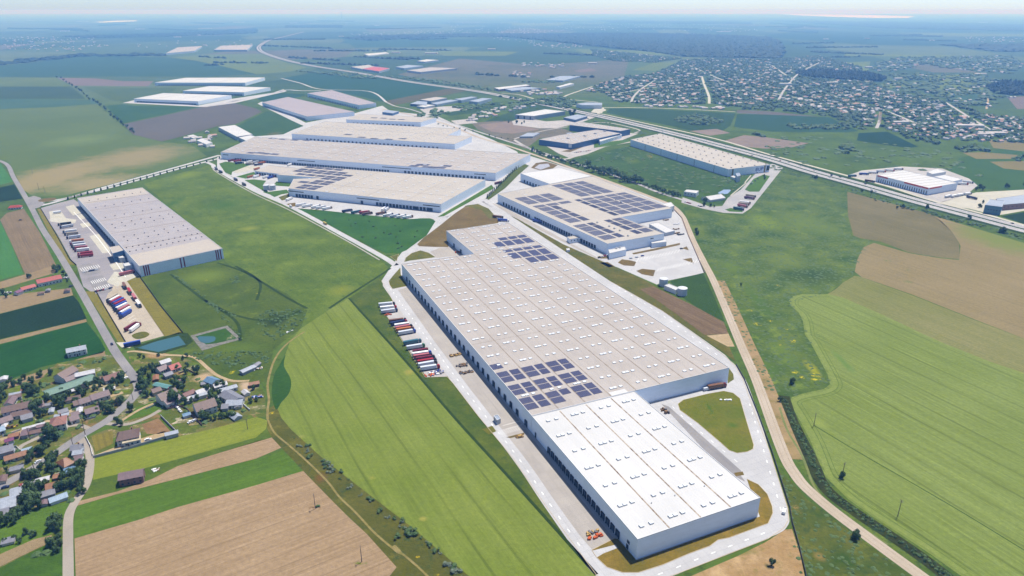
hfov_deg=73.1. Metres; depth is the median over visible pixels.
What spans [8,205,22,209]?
house
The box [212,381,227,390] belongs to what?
house
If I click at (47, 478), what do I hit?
shed
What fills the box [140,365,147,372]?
tree
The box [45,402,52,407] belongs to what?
shed
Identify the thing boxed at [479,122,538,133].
soil
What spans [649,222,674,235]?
canopy
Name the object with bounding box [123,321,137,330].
truck
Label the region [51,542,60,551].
tree
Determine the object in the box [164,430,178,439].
garage
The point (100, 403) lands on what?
tree
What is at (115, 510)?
field
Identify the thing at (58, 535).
tree
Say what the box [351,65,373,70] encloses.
shed
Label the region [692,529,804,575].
soil
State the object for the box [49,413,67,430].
house
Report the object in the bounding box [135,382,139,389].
tree
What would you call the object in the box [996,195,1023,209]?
warehouse
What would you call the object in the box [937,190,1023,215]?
yard
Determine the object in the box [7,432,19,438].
shed
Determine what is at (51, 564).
field
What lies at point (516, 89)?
warehouse
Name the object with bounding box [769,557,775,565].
tree
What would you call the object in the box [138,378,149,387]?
tree
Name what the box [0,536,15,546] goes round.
shed
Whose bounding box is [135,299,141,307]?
truck
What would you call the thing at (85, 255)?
truck
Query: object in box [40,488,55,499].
shed
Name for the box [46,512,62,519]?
tree
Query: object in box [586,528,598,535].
pallet stack
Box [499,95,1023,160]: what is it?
roadside trees
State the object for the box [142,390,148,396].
tree
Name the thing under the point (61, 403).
tree
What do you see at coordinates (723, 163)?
warehouse
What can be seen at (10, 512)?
tree
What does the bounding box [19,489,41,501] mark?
tree
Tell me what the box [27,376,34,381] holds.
tree
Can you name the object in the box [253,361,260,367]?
shed
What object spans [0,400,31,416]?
house
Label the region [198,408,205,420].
tree
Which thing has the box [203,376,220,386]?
house
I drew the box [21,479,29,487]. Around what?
tree
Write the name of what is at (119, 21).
lake
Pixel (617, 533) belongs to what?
dock door
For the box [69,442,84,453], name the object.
house
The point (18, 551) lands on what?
field
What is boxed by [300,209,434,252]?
verge
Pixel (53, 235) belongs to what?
verge
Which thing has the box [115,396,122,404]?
tree
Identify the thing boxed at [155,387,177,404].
house
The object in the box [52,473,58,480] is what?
shed
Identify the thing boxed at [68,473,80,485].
tree
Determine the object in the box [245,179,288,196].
verge
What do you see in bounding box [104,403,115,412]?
tree
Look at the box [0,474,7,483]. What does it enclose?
shed
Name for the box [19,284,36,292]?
house
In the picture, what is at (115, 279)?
yard
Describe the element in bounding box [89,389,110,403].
house
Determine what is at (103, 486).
meadow
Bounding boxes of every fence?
[41,209,75,264]
[96,291,125,341]
[139,275,182,332]
[736,364,806,575]
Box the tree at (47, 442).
[44,440,50,445]
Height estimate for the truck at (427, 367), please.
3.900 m
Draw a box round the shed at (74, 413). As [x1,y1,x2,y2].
[70,410,79,415]
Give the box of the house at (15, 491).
[9,484,22,499]
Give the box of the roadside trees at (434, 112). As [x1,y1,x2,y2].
[296,70,554,117]
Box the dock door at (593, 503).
[591,499,595,509]
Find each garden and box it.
[0,355,133,477]
[0,442,85,567]
[111,352,265,436]
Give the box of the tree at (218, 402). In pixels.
[215,398,222,404]
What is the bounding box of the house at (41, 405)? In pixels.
[36,400,44,412]
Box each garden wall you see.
[92,435,164,457]
[160,415,175,429]
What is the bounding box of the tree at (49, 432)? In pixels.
[41,423,59,440]
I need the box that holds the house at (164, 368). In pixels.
[155,364,168,373]
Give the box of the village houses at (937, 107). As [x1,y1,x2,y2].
[586,55,965,111]
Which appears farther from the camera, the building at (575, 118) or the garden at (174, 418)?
the building at (575, 118)
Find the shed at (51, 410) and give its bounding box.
[48,407,54,414]
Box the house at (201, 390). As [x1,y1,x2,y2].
[195,387,209,394]
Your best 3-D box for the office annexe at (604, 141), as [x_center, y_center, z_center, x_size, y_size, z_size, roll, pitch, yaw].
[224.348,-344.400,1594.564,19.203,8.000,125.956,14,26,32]
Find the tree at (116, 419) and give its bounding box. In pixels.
[113,416,119,423]
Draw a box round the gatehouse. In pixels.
[494,414,500,424]
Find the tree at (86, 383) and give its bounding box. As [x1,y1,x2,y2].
[82,380,91,388]
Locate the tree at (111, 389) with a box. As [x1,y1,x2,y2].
[106,386,113,393]
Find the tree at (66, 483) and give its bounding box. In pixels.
[61,478,70,486]
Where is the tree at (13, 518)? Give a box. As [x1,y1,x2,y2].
[8,511,17,522]
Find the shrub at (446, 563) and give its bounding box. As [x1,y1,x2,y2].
[442,561,451,566]
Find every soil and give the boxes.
[0,266,55,288]
[0,289,72,312]
[0,319,86,343]
[5,351,105,388]
[59,78,152,85]
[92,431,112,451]
[96,432,165,454]
[142,418,169,433]
[191,326,239,350]
[383,89,463,104]
[392,545,402,554]
[472,120,571,148]
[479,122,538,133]
[531,162,556,169]
[640,287,727,334]
[692,129,728,135]
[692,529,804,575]
[708,334,734,346]
[725,135,807,148]
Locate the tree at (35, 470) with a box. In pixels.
[30,467,38,477]
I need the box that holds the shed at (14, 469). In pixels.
[9,464,23,473]
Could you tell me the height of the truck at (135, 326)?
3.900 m
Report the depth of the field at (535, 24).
14468.75 m
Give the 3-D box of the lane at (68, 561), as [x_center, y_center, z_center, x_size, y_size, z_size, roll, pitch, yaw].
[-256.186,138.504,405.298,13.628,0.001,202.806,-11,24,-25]
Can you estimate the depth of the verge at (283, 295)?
753.55 m
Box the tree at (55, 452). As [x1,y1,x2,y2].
[49,449,58,455]
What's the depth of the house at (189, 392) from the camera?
536.96 m
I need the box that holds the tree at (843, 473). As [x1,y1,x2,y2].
[838,471,845,477]
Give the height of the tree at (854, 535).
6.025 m
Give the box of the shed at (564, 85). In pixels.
[556,83,573,88]
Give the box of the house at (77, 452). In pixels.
[71,448,84,455]
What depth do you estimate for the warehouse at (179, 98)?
2259.93 m
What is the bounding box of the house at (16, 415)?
[10,408,33,419]
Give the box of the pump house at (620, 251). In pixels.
[608,246,625,258]
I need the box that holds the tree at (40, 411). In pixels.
[36,407,47,415]
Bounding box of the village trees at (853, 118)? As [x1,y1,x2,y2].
[590,49,1023,142]
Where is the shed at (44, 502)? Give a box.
[41,499,48,506]
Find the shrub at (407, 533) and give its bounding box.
[404,528,411,535]
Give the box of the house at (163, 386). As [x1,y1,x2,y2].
[152,382,172,390]
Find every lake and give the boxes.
[102,20,136,21]
[787,14,913,17]
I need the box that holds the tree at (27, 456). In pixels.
[23,453,31,462]
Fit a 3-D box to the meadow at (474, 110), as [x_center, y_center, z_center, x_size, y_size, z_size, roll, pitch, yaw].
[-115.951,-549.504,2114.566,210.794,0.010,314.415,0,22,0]
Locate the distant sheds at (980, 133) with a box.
[76,21,1004,135]
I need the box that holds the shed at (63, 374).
[53,365,78,382]
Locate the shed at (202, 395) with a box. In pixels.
[191,392,206,400]
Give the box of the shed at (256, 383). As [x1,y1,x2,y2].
[248,381,259,387]
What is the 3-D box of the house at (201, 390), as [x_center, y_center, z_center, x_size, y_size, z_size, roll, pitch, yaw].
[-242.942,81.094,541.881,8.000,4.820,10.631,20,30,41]
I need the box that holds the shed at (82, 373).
[74,369,95,378]
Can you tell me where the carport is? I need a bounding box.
[520,133,539,137]
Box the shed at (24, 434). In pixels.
[20,428,30,438]
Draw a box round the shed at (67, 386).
[42,374,94,398]
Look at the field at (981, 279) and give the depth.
785.01 m
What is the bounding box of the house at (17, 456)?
[3,450,26,463]
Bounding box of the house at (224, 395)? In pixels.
[218,390,244,401]
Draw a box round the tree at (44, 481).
[42,479,48,487]
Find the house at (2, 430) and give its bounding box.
[0,425,5,434]
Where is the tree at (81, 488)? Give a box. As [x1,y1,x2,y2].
[76,483,86,492]
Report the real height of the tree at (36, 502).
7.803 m
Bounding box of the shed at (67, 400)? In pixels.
[64,394,80,403]
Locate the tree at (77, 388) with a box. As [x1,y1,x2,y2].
[74,384,81,392]
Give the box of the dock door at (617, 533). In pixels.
[615,528,619,538]
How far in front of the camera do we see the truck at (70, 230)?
935.20 m
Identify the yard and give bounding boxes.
[28,196,44,207]
[41,199,137,302]
[49,210,65,219]
[50,218,75,222]
[66,205,81,214]
[77,214,88,218]
[77,263,100,275]
[80,222,90,227]
[88,275,111,293]
[88,420,162,454]
[90,234,109,252]
[104,281,163,341]
[107,272,138,285]
[110,262,123,269]
[116,342,132,347]
[125,89,285,106]
[217,110,517,218]
[233,166,260,172]
[258,102,387,125]
[382,199,787,575]
[387,301,446,376]
[398,287,612,548]
[420,106,467,113]
[431,247,461,257]
[452,119,476,124]
[483,156,703,283]
[493,203,602,260]
[512,115,594,127]
[535,164,549,169]
[547,133,635,157]
[592,108,603,112]
[662,404,744,480]
[681,164,781,213]
[851,166,977,202]
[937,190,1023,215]
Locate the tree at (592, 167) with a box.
[587,165,595,169]
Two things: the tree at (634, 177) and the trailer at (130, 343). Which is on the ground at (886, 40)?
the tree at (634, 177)
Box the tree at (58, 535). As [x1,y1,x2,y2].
[52,533,61,539]
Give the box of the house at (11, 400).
[3,395,17,405]
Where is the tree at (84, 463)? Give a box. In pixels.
[80,459,87,466]
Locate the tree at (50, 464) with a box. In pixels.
[44,455,56,469]
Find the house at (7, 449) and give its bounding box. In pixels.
[0,443,14,459]
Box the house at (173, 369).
[168,362,181,372]
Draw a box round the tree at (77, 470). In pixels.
[73,466,84,478]
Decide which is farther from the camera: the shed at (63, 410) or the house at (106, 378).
the house at (106, 378)
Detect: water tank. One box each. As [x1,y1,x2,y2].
[263,184,269,189]
[269,184,275,189]
[659,277,667,286]
[677,286,687,296]
[735,173,740,182]
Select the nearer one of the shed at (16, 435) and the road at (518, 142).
the shed at (16, 435)
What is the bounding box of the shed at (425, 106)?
[416,104,434,108]
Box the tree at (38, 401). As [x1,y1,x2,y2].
[29,398,42,404]
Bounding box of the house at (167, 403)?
[160,394,181,408]
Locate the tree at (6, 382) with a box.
[1,380,9,388]
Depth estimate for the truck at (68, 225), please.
955.68 m
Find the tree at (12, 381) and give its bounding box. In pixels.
[10,379,15,386]
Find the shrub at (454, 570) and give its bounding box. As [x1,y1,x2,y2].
[449,567,462,574]
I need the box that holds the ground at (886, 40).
[0,14,1023,575]
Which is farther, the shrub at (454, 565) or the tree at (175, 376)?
the tree at (175, 376)
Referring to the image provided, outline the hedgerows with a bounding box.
[7,20,956,77]
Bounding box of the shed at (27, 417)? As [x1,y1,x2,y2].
[20,412,32,422]
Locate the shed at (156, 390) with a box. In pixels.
[150,386,161,395]
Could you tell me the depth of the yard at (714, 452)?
477.24 m
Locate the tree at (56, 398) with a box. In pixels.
[51,394,62,403]
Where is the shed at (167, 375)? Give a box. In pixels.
[163,371,173,378]
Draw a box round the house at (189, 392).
[182,389,195,396]
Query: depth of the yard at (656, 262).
862.95 m
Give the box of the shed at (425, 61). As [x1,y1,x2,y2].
[417,59,438,62]
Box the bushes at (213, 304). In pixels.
[172,274,242,338]
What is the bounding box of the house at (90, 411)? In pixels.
[84,405,99,416]
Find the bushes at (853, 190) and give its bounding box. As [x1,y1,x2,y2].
[587,118,1022,238]
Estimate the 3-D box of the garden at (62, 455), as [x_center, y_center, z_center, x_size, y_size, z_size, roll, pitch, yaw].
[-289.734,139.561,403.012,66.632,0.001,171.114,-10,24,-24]
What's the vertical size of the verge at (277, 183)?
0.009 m
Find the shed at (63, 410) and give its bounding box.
[57,408,68,413]
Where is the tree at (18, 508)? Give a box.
[11,505,21,516]
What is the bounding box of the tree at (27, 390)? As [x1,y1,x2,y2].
[25,387,29,395]
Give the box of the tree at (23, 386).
[20,382,30,390]
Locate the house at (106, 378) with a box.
[101,371,119,383]
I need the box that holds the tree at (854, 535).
[850,530,859,539]
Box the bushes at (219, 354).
[190,308,306,367]
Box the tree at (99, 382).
[96,380,103,385]
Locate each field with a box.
[0,56,253,76]
[0,77,205,196]
[0,87,85,98]
[0,99,98,108]
[0,163,12,184]
[0,184,21,201]
[0,209,55,273]
[0,222,22,279]
[0,296,86,338]
[0,322,104,382]
[0,502,68,553]
[0,535,51,565]
[0,544,62,575]
[73,451,302,537]
[74,471,395,575]
[77,438,280,505]
[86,87,176,101]
[93,417,266,479]
[107,104,195,122]
[124,103,261,140]
[173,54,306,73]
[238,111,302,135]
[258,93,305,101]
[278,299,595,575]
[283,73,445,101]
[342,38,543,47]
[438,51,515,55]
[512,23,565,25]
[575,49,675,55]
[576,68,595,71]
[606,108,735,130]
[634,63,673,70]
[734,114,857,131]
[737,110,817,116]
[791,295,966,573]
[828,276,1023,372]
[842,61,869,70]
[844,54,954,56]
[847,192,959,258]
[855,216,1023,337]
[857,132,917,147]
[881,83,910,88]
[917,33,1023,36]
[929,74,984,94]
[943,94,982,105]
[949,149,1023,189]
[964,152,1021,158]
[989,138,1023,150]
[992,161,1023,169]
[1002,212,1023,223]
[1008,96,1023,108]
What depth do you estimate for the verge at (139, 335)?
639.97 m
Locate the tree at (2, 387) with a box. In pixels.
[0,384,4,391]
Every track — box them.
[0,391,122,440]
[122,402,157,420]
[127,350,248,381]
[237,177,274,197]
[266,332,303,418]
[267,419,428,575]
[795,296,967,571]
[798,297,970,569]
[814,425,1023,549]
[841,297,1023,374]
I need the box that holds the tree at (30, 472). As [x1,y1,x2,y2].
[24,469,34,479]
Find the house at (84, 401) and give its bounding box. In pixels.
[78,396,91,406]
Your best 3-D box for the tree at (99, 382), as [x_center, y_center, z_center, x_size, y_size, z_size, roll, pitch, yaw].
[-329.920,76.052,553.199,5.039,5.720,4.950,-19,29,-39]
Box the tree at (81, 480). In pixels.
[76,477,84,485]
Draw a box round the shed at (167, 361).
[158,358,171,365]
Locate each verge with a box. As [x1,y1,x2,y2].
[24,208,60,264]
[37,209,74,264]
[38,198,55,201]
[73,289,112,355]
[85,291,124,341]
[123,401,161,421]
[127,277,181,335]
[132,332,148,338]
[133,333,192,353]
[170,274,241,340]
[205,300,299,320]
[217,262,307,308]
[220,162,248,174]
[234,266,261,299]
[237,172,254,178]
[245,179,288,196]
[255,32,1023,234]
[272,356,290,409]
[275,181,290,186]
[279,194,288,199]
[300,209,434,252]
[329,268,390,307]
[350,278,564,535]
[389,268,406,288]
[404,250,433,261]
[417,204,497,246]
[438,185,493,216]
[467,204,493,217]
[482,426,495,433]
[486,164,528,199]
[512,216,734,359]
[563,147,581,151]
[593,479,771,571]
[594,140,629,147]
[618,259,635,265]
[633,243,679,253]
[637,269,654,275]
[678,391,752,452]
[718,281,802,459]
[725,208,742,211]
[728,369,733,382]
[734,471,743,475]
[745,175,769,191]
[778,395,952,575]
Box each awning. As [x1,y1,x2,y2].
[4,437,14,444]
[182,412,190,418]
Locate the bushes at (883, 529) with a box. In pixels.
[782,397,951,575]
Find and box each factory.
[539,129,620,148]
[569,122,629,135]
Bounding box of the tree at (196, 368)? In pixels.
[192,365,199,372]
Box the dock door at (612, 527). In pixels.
[610,522,614,532]
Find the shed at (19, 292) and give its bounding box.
[13,289,23,294]
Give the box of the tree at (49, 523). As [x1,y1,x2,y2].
[44,517,56,530]
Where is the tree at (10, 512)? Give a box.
[8,508,16,515]
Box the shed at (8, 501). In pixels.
[0,495,16,508]
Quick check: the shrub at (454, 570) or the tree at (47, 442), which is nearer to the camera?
the shrub at (454, 570)
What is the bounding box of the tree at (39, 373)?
[35,369,42,376]
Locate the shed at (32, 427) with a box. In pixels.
[22,422,44,430]
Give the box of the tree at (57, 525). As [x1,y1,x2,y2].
[53,519,61,530]
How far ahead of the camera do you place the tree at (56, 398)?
522.03 m
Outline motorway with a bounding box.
[257,32,1023,231]
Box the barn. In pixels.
[117,468,145,486]
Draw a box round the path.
[213,168,379,259]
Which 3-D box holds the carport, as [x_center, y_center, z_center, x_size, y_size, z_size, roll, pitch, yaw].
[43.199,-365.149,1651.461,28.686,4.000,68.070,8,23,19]
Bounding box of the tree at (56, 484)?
[52,480,63,489]
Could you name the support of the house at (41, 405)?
on the garden at (109, 364)
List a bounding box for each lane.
[16,424,89,449]
[63,438,93,575]
[106,410,161,425]
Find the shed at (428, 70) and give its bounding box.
[407,67,456,73]
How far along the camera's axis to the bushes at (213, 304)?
708.57 m
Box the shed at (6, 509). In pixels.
[0,506,9,515]
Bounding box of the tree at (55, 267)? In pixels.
[52,265,58,271]
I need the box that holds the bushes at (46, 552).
[0,357,246,558]
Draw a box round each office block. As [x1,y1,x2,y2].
[109,245,125,261]
[663,202,673,211]
[983,199,1004,214]
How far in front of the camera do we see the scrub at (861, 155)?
1442.11 m
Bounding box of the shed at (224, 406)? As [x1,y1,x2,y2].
[221,403,228,411]
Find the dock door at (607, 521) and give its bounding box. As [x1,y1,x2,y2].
[605,516,609,526]
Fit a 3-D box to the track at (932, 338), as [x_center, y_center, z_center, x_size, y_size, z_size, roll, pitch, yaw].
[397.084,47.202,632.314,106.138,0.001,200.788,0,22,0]
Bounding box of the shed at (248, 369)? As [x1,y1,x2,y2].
[239,365,256,374]
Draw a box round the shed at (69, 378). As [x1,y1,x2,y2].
[64,374,78,382]
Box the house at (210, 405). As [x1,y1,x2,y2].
[192,397,217,416]
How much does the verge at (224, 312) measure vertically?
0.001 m
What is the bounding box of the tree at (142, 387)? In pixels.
[139,384,145,391]
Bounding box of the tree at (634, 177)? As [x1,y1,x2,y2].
[632,173,637,182]
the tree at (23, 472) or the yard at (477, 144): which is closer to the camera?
the tree at (23, 472)
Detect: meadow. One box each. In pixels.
[80,429,271,500]
[141,261,306,381]
[144,165,387,348]
[195,328,235,343]
[267,406,467,575]
[441,102,507,115]
[486,104,550,121]
[575,146,751,204]
[671,273,724,321]
[683,169,959,575]
[780,473,909,575]
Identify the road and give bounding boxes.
[0,160,141,489]
[42,158,220,205]
[49,155,220,201]
[205,162,397,265]
[281,78,386,101]
[382,172,788,575]
[383,109,928,575]
[386,102,722,211]
[502,93,1023,225]
[513,140,629,158]
[563,86,592,101]
[595,122,639,132]
[602,107,733,111]
[630,80,654,101]
[701,76,710,103]
[771,65,913,121]
[778,63,817,99]
[946,102,989,128]
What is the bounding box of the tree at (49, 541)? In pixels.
[44,536,55,546]
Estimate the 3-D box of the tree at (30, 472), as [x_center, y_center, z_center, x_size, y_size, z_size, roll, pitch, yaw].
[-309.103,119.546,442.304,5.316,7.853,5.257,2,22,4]
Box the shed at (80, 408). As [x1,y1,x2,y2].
[76,406,82,414]
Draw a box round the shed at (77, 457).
[73,454,83,462]
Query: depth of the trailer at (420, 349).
604.97 m
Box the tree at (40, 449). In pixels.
[34,444,46,453]
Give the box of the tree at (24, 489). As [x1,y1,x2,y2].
[18,487,29,498]
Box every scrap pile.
[251,394,262,398]
[456,362,467,366]
[459,369,473,374]
[660,407,669,413]
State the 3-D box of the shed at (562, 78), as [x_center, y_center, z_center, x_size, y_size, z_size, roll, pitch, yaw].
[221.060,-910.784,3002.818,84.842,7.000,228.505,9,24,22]
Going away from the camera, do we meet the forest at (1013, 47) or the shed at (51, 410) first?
the shed at (51, 410)
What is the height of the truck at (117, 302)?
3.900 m
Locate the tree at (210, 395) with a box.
[207,392,216,398]
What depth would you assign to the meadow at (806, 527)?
388.35 m
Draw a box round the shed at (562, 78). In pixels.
[546,76,579,81]
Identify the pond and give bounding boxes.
[138,336,185,351]
[198,336,215,342]
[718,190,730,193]
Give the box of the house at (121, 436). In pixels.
[116,427,140,446]
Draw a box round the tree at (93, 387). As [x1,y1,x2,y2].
[91,383,98,390]
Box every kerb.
[381,280,788,575]
[592,479,772,572]
[678,391,753,452]
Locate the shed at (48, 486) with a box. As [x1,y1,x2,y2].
[45,480,59,491]
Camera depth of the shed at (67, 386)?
546.04 m
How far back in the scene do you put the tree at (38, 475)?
442.44 m
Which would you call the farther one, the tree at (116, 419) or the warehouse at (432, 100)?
the warehouse at (432, 100)
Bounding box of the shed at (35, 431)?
[28,428,41,435]
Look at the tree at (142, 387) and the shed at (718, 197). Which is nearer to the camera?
the tree at (142, 387)
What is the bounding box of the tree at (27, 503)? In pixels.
[22,497,33,508]
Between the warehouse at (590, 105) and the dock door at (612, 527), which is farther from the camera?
the warehouse at (590, 105)
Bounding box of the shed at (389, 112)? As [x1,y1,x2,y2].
[382,110,398,115]
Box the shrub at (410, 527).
[404,526,417,532]
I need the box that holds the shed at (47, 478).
[35,475,49,481]
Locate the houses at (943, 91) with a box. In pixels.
[873,55,1023,104]
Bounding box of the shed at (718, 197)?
[701,194,724,201]
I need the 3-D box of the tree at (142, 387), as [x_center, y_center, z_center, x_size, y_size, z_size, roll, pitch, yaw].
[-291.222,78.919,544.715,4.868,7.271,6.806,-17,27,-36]
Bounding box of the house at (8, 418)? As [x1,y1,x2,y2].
[0,415,13,424]
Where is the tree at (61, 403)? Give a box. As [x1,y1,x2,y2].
[57,398,64,407]
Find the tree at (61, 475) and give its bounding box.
[57,470,65,479]
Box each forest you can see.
[0,20,1023,64]
[509,32,786,57]
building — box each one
[564,114,586,121]
[651,239,666,247]
[684,189,698,196]
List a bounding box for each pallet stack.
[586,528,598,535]
[587,532,603,539]
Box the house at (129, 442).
[122,435,140,446]
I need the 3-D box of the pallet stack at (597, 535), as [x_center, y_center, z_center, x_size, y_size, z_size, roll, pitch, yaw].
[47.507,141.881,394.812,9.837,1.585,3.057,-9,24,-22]
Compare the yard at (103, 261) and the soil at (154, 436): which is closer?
the soil at (154, 436)
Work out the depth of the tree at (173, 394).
523.88 m
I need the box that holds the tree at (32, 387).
[29,383,36,394]
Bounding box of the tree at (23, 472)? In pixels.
[19,468,26,476]
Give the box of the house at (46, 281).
[35,274,62,286]
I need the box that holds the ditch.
[779,407,887,544]
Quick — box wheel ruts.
[618,184,924,575]
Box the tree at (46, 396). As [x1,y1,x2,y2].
[43,392,49,400]
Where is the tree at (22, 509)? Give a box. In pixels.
[19,505,26,513]
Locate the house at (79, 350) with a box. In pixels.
[66,344,86,357]
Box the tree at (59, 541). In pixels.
[56,538,62,545]
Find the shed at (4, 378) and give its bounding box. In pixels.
[0,375,7,382]
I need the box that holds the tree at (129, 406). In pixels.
[126,401,133,410]
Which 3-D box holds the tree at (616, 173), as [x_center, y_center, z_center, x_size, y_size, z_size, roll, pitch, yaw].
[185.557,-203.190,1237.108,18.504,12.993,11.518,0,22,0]
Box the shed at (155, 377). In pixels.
[152,374,158,381]
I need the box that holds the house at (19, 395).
[8,393,21,399]
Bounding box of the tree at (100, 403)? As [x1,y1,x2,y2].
[96,400,103,406]
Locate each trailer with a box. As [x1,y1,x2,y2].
[123,340,140,346]
[394,322,408,326]
[412,347,427,351]
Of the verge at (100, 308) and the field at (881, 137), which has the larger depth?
the field at (881, 137)
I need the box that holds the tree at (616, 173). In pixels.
[610,171,619,175]
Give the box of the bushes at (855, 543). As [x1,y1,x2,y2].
[779,475,904,575]
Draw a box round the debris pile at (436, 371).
[427,369,443,375]
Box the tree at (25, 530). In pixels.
[22,527,27,534]
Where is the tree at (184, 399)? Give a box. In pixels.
[180,396,187,403]
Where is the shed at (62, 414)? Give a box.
[54,411,69,416]
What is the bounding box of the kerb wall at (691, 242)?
[674,209,704,272]
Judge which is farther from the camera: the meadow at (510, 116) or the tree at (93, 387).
the meadow at (510, 116)
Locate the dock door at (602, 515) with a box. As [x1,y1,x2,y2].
[600,511,604,520]
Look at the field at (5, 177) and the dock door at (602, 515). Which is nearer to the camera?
the dock door at (602, 515)
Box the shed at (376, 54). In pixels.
[364,52,388,55]
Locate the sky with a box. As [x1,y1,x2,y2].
[0,0,1023,13]
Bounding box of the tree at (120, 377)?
[115,372,124,381]
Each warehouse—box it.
[77,187,223,276]
[134,93,231,104]
[154,77,264,85]
[166,46,201,54]
[182,86,270,95]
[197,138,212,146]
[214,45,252,50]
[218,125,252,140]
[221,137,529,180]
[239,135,255,141]
[255,165,296,176]
[262,97,354,120]
[277,166,484,211]
[292,121,471,148]
[307,90,375,108]
[346,114,435,126]
[363,67,389,72]
[396,65,422,69]
[402,223,728,431]
[410,101,426,105]
[420,97,446,103]
[431,100,458,106]
[455,97,476,102]
[469,98,491,104]
[494,84,529,91]
[498,176,671,253]
[505,87,540,92]
[515,109,564,119]
[520,168,590,186]
[532,391,759,558]
[576,102,601,108]
[630,133,769,176]
[875,170,957,194]
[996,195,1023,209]
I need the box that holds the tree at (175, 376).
[172,374,180,379]
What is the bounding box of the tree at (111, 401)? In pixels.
[107,399,114,406]
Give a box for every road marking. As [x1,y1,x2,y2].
[83,222,780,574]
[479,92,1022,229]
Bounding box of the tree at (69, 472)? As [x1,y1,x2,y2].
[66,467,73,476]
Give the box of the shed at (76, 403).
[72,400,80,406]
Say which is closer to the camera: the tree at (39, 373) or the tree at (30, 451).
the tree at (30, 451)
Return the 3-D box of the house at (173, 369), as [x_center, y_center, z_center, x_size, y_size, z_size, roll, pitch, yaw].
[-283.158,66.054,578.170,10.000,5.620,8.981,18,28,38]
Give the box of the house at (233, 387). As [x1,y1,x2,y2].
[220,384,237,391]
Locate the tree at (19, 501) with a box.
[16,498,24,506]
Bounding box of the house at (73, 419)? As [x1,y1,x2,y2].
[67,414,79,423]
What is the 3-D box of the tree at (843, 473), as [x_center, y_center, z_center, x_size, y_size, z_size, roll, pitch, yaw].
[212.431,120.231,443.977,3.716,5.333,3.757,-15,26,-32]
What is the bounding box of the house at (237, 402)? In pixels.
[225,398,244,408]
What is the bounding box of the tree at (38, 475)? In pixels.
[34,470,41,477]
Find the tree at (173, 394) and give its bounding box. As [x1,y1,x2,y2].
[167,390,179,403]
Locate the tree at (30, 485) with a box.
[27,480,38,490]
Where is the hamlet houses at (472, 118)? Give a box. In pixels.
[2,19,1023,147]
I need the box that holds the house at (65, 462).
[56,457,74,468]
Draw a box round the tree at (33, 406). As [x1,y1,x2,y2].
[28,402,37,413]
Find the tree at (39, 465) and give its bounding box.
[36,462,43,469]
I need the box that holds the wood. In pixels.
[795,67,1023,94]
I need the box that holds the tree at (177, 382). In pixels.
[174,379,181,386]
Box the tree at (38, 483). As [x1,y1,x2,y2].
[34,479,42,489]
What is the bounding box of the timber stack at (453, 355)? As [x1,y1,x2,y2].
[449,353,461,356]
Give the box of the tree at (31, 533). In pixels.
[29,530,36,537]
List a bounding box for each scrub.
[764,136,982,176]
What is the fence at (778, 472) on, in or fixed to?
on the ground at (886, 40)
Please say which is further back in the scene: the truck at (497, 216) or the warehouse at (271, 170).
the warehouse at (271, 170)
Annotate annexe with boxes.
[118,256,125,262]
[123,262,132,270]
[567,235,580,242]
[599,134,621,144]
[926,169,945,176]
[934,175,961,184]
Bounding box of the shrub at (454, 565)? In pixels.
[450,562,456,568]
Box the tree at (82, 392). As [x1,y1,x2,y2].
[78,388,86,395]
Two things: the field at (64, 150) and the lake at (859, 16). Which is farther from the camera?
the lake at (859, 16)
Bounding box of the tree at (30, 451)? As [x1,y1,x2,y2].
[26,447,34,458]
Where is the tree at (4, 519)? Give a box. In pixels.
[0,512,8,524]
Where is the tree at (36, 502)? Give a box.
[32,497,41,508]
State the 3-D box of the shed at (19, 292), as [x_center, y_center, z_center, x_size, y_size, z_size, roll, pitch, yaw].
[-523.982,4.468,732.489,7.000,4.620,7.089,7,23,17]
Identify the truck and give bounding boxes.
[58,221,71,225]
[60,224,73,228]
[62,229,76,232]
[64,231,77,235]
[66,234,80,238]
[69,238,83,242]
[70,241,84,245]
[71,243,85,247]
[72,245,87,249]
[74,247,88,251]
[77,250,92,254]
[78,253,92,257]
[106,293,117,301]
[111,299,125,306]
[112,300,126,308]
[113,302,127,311]
[116,304,129,313]
[118,270,134,275]
[118,306,130,315]
[118,309,131,318]
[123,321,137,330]
[129,322,141,331]
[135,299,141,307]
[378,301,394,305]
[380,305,396,309]
[381,308,397,313]
[389,317,405,322]
[390,319,407,325]
[395,324,412,329]
[396,326,413,331]
[398,329,415,335]
[403,338,421,345]
[406,343,424,349]
[412,350,431,354]
[413,352,432,359]
[416,355,434,360]
[417,357,436,362]
[418,360,437,366]
[420,364,439,370]
[492,215,503,218]
[707,382,726,389]
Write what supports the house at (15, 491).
on the garden at (62, 455)
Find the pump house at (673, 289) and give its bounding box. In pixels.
[664,284,677,293]
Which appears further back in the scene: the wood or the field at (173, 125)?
the wood
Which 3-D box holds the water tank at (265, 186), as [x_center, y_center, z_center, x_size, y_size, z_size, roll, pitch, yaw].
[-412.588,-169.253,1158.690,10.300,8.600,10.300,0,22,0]

